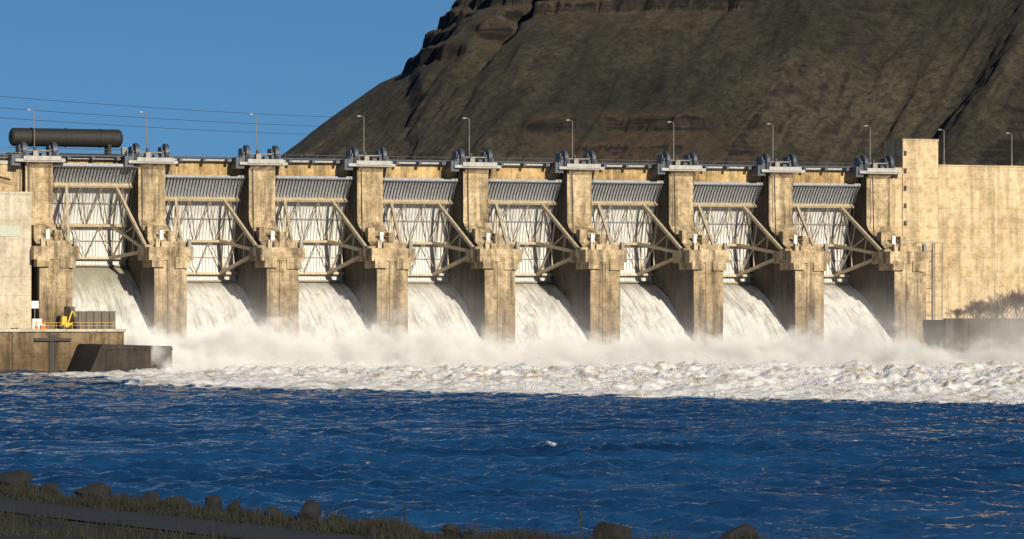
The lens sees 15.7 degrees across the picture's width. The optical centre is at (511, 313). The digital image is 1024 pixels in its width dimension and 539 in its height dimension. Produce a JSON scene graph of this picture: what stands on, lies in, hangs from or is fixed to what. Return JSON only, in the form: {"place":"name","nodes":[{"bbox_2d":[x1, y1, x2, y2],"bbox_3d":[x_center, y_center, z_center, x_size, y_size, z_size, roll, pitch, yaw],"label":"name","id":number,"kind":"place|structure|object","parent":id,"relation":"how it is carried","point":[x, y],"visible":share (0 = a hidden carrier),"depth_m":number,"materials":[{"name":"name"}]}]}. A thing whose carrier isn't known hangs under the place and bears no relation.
{"place":"outdoors","nodes":[
{"label":"outdoors","id":0,"kind":"place"},
{"bbox_2d":[0,497,378,538],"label":"gravel road","id":1,"kind":"structure","parent":0,"point":[165,521],"depth_m":114.71,"materials":[{"name":"grey gravel"}]},
{"bbox_2d":[0,0,455,156],"label":"sky","id":2,"kind":"structure","parent":0,"point":[307,59],"materials":[{"name":"blue"}]},
{"bbox_2d":[0,488,509,538],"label":"riverbank","id":3,"kind":"structure","parent":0,"point":[62,528],"depth_m":113.05,"materials":[{"name":"soil"}]},
{"bbox_2d":[0,470,33,487],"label":"boulder","id":4,"kind":"object","parent":3,"relation":"on","point":[14,476],"visible":0.76,"depth_m":136.43,"materials":[{"name":"grey stone"}]},
{"bbox_2d":[41,483,58,490],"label":"boulder","id":5,"kind":"object","parent":3,"relation":"on","point":[53,485],"visible":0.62,"depth_m":133.68,"materials":[{"name":"grey stone"}]},
{"bbox_2d":[75,482,110,497],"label":"boulder","id":6,"kind":"object","parent":3,"relation":"on","point":[99,486],"visible":0.66,"depth_m":130.00,"materials":[{"name":"grey stone"}]},
{"bbox_2d":[143,491,158,501],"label":"boulder","id":7,"kind":"object","parent":3,"relation":"on","point":[149,493],"visible":0.55,"depth_m":126.47,"materials":[{"name":"grey stone"}]},
{"bbox_2d":[171,496,185,501],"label":"boulder","id":8,"kind":"object","parent":3,"relation":"on","point":[183,498],"visible":0.4,"depth_m":124.75,"materials":[{"name":"grey stone"}]},
{"bbox_2d":[205,495,222,509],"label":"boulder","id":9,"kind":"object","parent":3,"relation":"on","point":[210,500],"visible":0.71,"depth_m":122.24,"materials":[{"name":"grey stone"}]},
{"bbox_2d":[227,500,241,510],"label":"boulder","id":10,"kind":"object","parent":3,"relation":"on","point":[234,503],"visible":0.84,"depth_m":120.75,"materials":[{"name":"grey stone"}]},
{"bbox_2d":[267,506,283,516],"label":"boulder","id":11,"kind":"object","parent":3,"relation":"on","point":[273,508],"visible":0.52,"depth_m":118.97,"materials":[{"name":"grey stone"}]},
{"bbox_2d":[297,500,320,520],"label":"boulder","id":12,"kind":"object","parent":3,"relation":"on","point":[309,509],"visible":0.78,"depth_m":116.57,"materials":[{"name":"grey stone"}]},
{"bbox_2d":[0,479,886,538],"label":"riverbank grass","id":13,"kind":"structure","parent":3,"relation":"on","point":[380,528],"depth_m":111.25,"materials":[{"name":"green plant"}]},
{"bbox_2d":[441,524,458,533],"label":"boulder","id":14,"kind":"object","parent":13,"relation":"on","point":[447,527],"visible":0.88,"depth_m":108.86,"materials":[{"name":"grey stone"}]},
{"bbox_2d":[404,502,584,538],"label":"dry weed","id":15,"kind":"object","parent":3,"relation":"on","point":[580,513],"visible":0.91,"depth_m":104.99,"materials":[{"name":"brown plant"}]},
{"bbox_2d":[593,521,631,538],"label":"boulder","id":16,"kind":"object","parent":3,"relation":"on","point":[615,530],"visible":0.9,"depth_m":104.80,"materials":[{"name":"grey stone"}]},
{"bbox_2d":[719,524,759,538],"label":"boulder","id":17,"kind":"object","parent":3,"relation":"on","point":[742,528],"visible":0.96,"depth_m":102.99,"materials":[{"name":"grey stone"}]},
{"bbox_2d":[0,343,1023,538],"bbox_3d":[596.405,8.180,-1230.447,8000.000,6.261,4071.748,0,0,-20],"label":"river water","id":18,"kind":"structure","parent":0,"point":[437,457],"depth_m":272.32,"materials":[{"name":"blue liquid"}]},
{"bbox_2d":[0,152,32,328],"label":"powerhouse building","id":19,"kind":"structure","parent":18,"relation":"in","point":[15,253],"depth_m":615.05,"materials":[{"name":"concrete"}]},
{"bbox_2d":[0,329,125,371],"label":"quay wall","id":20,"kind":"structure","parent":18,"relation":"in","point":[51,350],"depth_m":599.85,"materials":[{"name":"concrete"}]},
{"bbox_2d":[31,301,41,328],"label":"gauge sign","id":21,"kind":"object","parent":20,"relation":"on","point":[34,304],"visible":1,"depth_m":604.52,"materials":[{"name":"metal"}]},
{"bbox_2d":[15,322,121,328],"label":"safety railing","id":22,"kind":"object","parent":20,"relation":"on","point":[113,325],"visible":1,"depth_m":602.20,"materials":[{"name":"yellow metal"}]},
{"bbox_2d":[59,311,78,328],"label":"compact excavator","id":23,"kind":"object","parent":20,"relation":"on","point":[67,325],"visible":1,"depth_m":604.72,"materials":[{"name":"yellow paint"}]},
{"bbox_2d":[64,307,115,328],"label":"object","id":24,"kind":"structure","parent":20,"relation":"on","point":[96,316],"depth_m":609.20,"materials":[{"name":"metal"}]},
{"bbox_2d":[67,344,172,372],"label":"retaining wall","id":25,"kind":"structure","parent":18,"relation":"in","point":[93,358],"depth_m":588.30,"materials":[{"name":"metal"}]},
{"bbox_2d":[0,139,1023,362],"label":"spillway dam","id":26,"kind":"structure","parent":18,"relation":"in","point":[971,217],"depth_m":655.24,"materials":[{"name":"concrete"}]},
{"bbox_2d":[27,109,34,145],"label":"street lamp","id":27,"kind":"object","parent":26,"relation":"on","point":[34,124],"visible":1,"depth_m":629.87,"materials":[{"name":"metal"}]},
{"bbox_2d":[8,141,65,186],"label":"gate hoist","id":28,"kind":"object","parent":26,"relation":"on","point":[21,155],"visible":0.96,"depth_m":626.20,"materials":[{"name":"metal"}]},
{"bbox_2d":[5,128,126,158],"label":"storage tank","id":29,"kind":"object","parent":26,"relation":"on","point":[107,139],"visible":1,"depth_m":633.27,"materials":[{"name":"metal"}]},
{"bbox_2d":[53,163,152,266],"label":"radial gate","id":30,"kind":"structure","parent":26,"relation":"attached to","point":[91,210],"depth_m":635.62,"materials":[{"name":"metal"}]},
{"bbox_2d":[73,266,156,345],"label":"spilling water","id":31,"kind":"structure","parent":26,"relation":"on","point":[104,288],"depth_m":628.83,"materials":[{"name":"white liquid"}]},
{"bbox_2d":[139,111,146,147],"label":"street lamp","id":32,"kind":"object","parent":26,"relation":"on","point":[146,126],"visible":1,"depth_m":636.54,"materials":[{"name":"metal"}]},
{"bbox_2d":[121,143,177,203],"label":"gate hoist","id":33,"kind":"object","parent":26,"relation":"on","point":[132,158],"visible":0.94,"depth_m":632.89,"materials":[{"name":"metal"}]},
{"bbox_2d":[165,174,264,281],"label":"radial gate","id":34,"kind":"structure","parent":26,"relation":"attached to","point":[201,211],"depth_m":643.35,"materials":[{"name":"metal"}]},
{"bbox_2d":[185,282,273,356],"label":"spilling water","id":35,"kind":"structure","parent":26,"relation":"on","point":[220,316],"depth_m":631.80,"materials":[{"name":"white liquid"}]},
{"bbox_2d":[249,113,256,149],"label":"street lamp","id":36,"kind":"object","parent":26,"relation":"on","point":[256,128],"visible":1,"depth_m":643.21,"materials":[{"name":"metal"}]},
{"bbox_2d":[231,145,287,209],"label":"gate hoist","id":37,"kind":"object","parent":26,"relation":"on","point":[244,158],"visible":1,"depth_m":639.67,"materials":[{"name":"metal"}]},
{"bbox_2d":[275,176,374,281],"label":"radial gate","id":38,"kind":"structure","parent":26,"relation":"attached to","point":[309,211],"depth_m":649.92,"materials":[{"name":"metal"}]},
{"bbox_2d":[296,282,381,361],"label":"spilling water","id":39,"kind":"structure","parent":26,"relation":"on","point":[332,318],"depth_m":637.75,"materials":[{"name":"white liquid"}]},
{"bbox_2d":[357,115,363,154],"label":"street lamp","id":40,"kind":"object","parent":26,"relation":"on","point":[363,136],"visible":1,"depth_m":649.90,"materials":[{"name":"metal"}]},
{"bbox_2d":[340,147,395,212],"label":"gate hoist","id":41,"kind":"object","parent":26,"relation":"on","point":[352,160],"visible":1,"depth_m":646.35,"materials":[{"name":"metal"}]},
{"bbox_2d":[383,178,482,282],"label":"radial gate","id":42,"kind":"structure","parent":26,"relation":"attached to","point":[416,211],"depth_m":656.55,"materials":[{"name":"metal"}]},
{"bbox_2d":[406,283,490,358],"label":"spilling water","id":43,"kind":"structure","parent":26,"relation":"on","point":[439,315],"depth_m":644.60,"materials":[{"name":"white liquid"}]},
{"bbox_2d":[462,117,469,155],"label":"street lamp","id":44,"kind":"object","parent":26,"relation":"on","point":[469,134],"visible":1,"depth_m":656.55,"materials":[{"name":"metal"}]},
{"bbox_2d":[446,148,500,212],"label":"gate hoist","id":45,"kind":"object","parent":26,"relation":"on","point":[459,157],"visible":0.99,"depth_m":652.97,"materials":[{"name":"metal"}]},
{"bbox_2d":[488,179,587,282],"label":"radial gate","id":46,"kind":"structure","parent":26,"relation":"attached to","point":[521,210],"depth_m":663.03,"materials":[{"name":"metal"}]},
{"bbox_2d":[513,283,596,361],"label":"spilling water","id":47,"kind":"structure","parent":26,"relation":"on","point":[540,308],"depth_m":650.98,"materials":[{"name":"white liquid"}]},
{"bbox_2d":[566,119,572,157],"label":"street lamp","id":48,"kind":"object","parent":26,"relation":"on","point":[572,136],"visible":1,"depth_m":663.22,"materials":[{"name":"metal"}]},
{"bbox_2d":[550,150,604,214],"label":"gate hoist","id":49,"kind":"object","parent":26,"relation":"on","point":[561,163],"visible":0.98,"depth_m":659.67,"materials":[{"name":"metal"}]},
{"bbox_2d":[592,180,690,282],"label":"radial gate","id":50,"kind":"structure","parent":26,"relation":"attached to","point":[623,210],"depth_m":669.60,"materials":[{"name":"metal"}]},
{"bbox_2d":[618,283,701,356],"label":"spilling water","id":51,"kind":"structure","parent":26,"relation":"on","point":[648,315],"depth_m":657.65,"materials":[{"name":"white liquid"}]},
{"bbox_2d":[667,121,673,159],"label":"street lamp","id":52,"kind":"object","parent":26,"relation":"on","point":[673,137],"visible":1,"depth_m":669.90,"materials":[{"name":"metal"}]},
{"bbox_2d":[651,152,705,213],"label":"gate hoist","id":53,"kind":"object","parent":26,"relation":"on","point":[664,160],"visible":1,"depth_m":666.25,"materials":[{"name":"metal"}]},
{"bbox_2d":[693,182,791,283],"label":"radial gate","id":54,"kind":"structure","parent":26,"relation":"attached to","point":[723,212],"depth_m":676.20,"materials":[{"name":"metal"}]},
{"bbox_2d":[721,284,798,354],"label":"spilling water","id":55,"kind":"structure","parent":26,"relation":"on","point":[751,320],"depth_m":664.67,"materials":[{"name":"white liquid"}]},
{"bbox_2d":[751,153,804,215],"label":"gate hoist","id":56,"kind":"object","parent":26,"relation":"on","point":[762,167],"visible":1,"depth_m":673.11,"materials":[{"name":"metal"}]},
{"bbox_2d":[793,183,890,283],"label":"radial gate","id":57,"kind":"structure","parent":26,"relation":"attached to","point":[821,214],"depth_m":682.72,"materials":[{"name":"metal"}]},
{"bbox_2d":[822,284,904,358],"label":"spilling water","id":58,"kind":"structure","parent":26,"relation":"on","point":[851,320],"depth_m":670.66,"materials":[{"name":"white liquid"}]},
{"bbox_2d":[864,125,870,162],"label":"street lamp","id":59,"kind":"object","parent":26,"relation":"on","point":[870,142],"visible":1,"depth_m":683.23,"materials":[{"name":"metal"}]},
{"bbox_2d":[848,155,902,216],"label":"gate hoist","id":60,"kind":"object","parent":26,"relation":"on","point":[886,166],"visible":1,"depth_m":679.67,"materials":[{"name":"metal"}]},
{"bbox_2d":[1005,132,1012,165],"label":"street lamp","id":61,"kind":"object","parent":26,"relation":"on","point":[1011,147],"visible":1,"depth_m":692.40,"materials":[{"name":"metal"}]},
{"bbox_2d":[162,330,1023,404],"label":"foam spray","id":62,"kind":"object","parent":18,"relation":"on","point":[726,366],"visible":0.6,"depth_m":517.14,"materials":[{"name":"white liquid"}]},
{"bbox_2d":[943,313,1023,361],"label":"river wall","id":63,"kind":"structure","parent":18,"relation":"in","point":[980,339],"depth_m":667.02,"materials":[{"name":"concrete"}]},
{"bbox_2d":[945,308,964,317],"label":"bare shrub","id":64,"kind":"object","parent":63,"relation":"on","point":[958,312],"visible":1,"depth_m":673.88,"materials":[{"name":"plant"}]},
{"bbox_2d":[281,0,1023,166],"bbox_3d":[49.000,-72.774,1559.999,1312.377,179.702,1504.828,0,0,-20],"label":"hill","id":65,"kind":"structure","parent":0,"point":[818,82],"depth_m":1162.44,"materials":[{"name":"brown soil"}]},
{"bbox_2d":[0,96,346,134],"bbox_3d":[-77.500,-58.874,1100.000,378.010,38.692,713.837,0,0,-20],"label":"power lines","id":66,"kind":"object","parent":65,"relation":"on","point":[159,118],"visible":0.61,"depth_m":981.14,"materials":[{"name":"metal"}]},
{"bbox_2d":[923,320,942,355],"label":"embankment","id":67,"kind":"structure","parent":0,"point":[933,329],"depth_m":669.30,"materials":[{"name":"grey concrete"}]},
{"bbox_2d":[919,242,942,319],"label":"stair tower","id":68,"kind":"structure","parent":67,"relation":"on","point":[932,280],"depth_m":680.84,"materials":[{"name":"metal"}]},
{"bbox_2d":[960,300,988,317],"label":"bare shrub","id":69,"kind":"object","parent":67,"relation":"on","point":[980,310],"visible":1,"depth_m":672.03,"materials":[{"name":"plant"}]},
{"bbox_2d":[968,298,998,317],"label":"bare shrub","id":70,"kind":"object","parent":67,"relation":"on","point":[984,304],"visible":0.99,"depth_m":674.47,"materials":[{"name":"plant"}]},
{"bbox_2d":[985,302,1007,317],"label":"bare shrub","id":71,"kind":"object","parent":67,"relation":"on","point":[998,311],"visible":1,"depth_m":674.22,"materials":[{"name":"plant"}]},
{"bbox_2d":[986,293,1015,317],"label":"bare shrub","id":72,"kind":"object","parent":67,"relation":"on","point":[1004,302],"visible":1,"depth_m":675.29,"materials":[{"name":"plant"}]},
{"bbox_2d":[1005,290,1023,317],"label":"bare shrub","id":73,"kind":"object","parent":67,"relation":"on","point":[1017,298],"visible":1,"depth_m":676.38,"materials":[{"name":"plant"}]},
{"bbox_2d":[1011,289,1023,317],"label":"bare shrub","id":74,"kind":"object","parent":67,"relation":"on","point":[1019,304],"visible":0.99,"depth_m":678.20,"materials":[{"name":"plant"}]}
]}

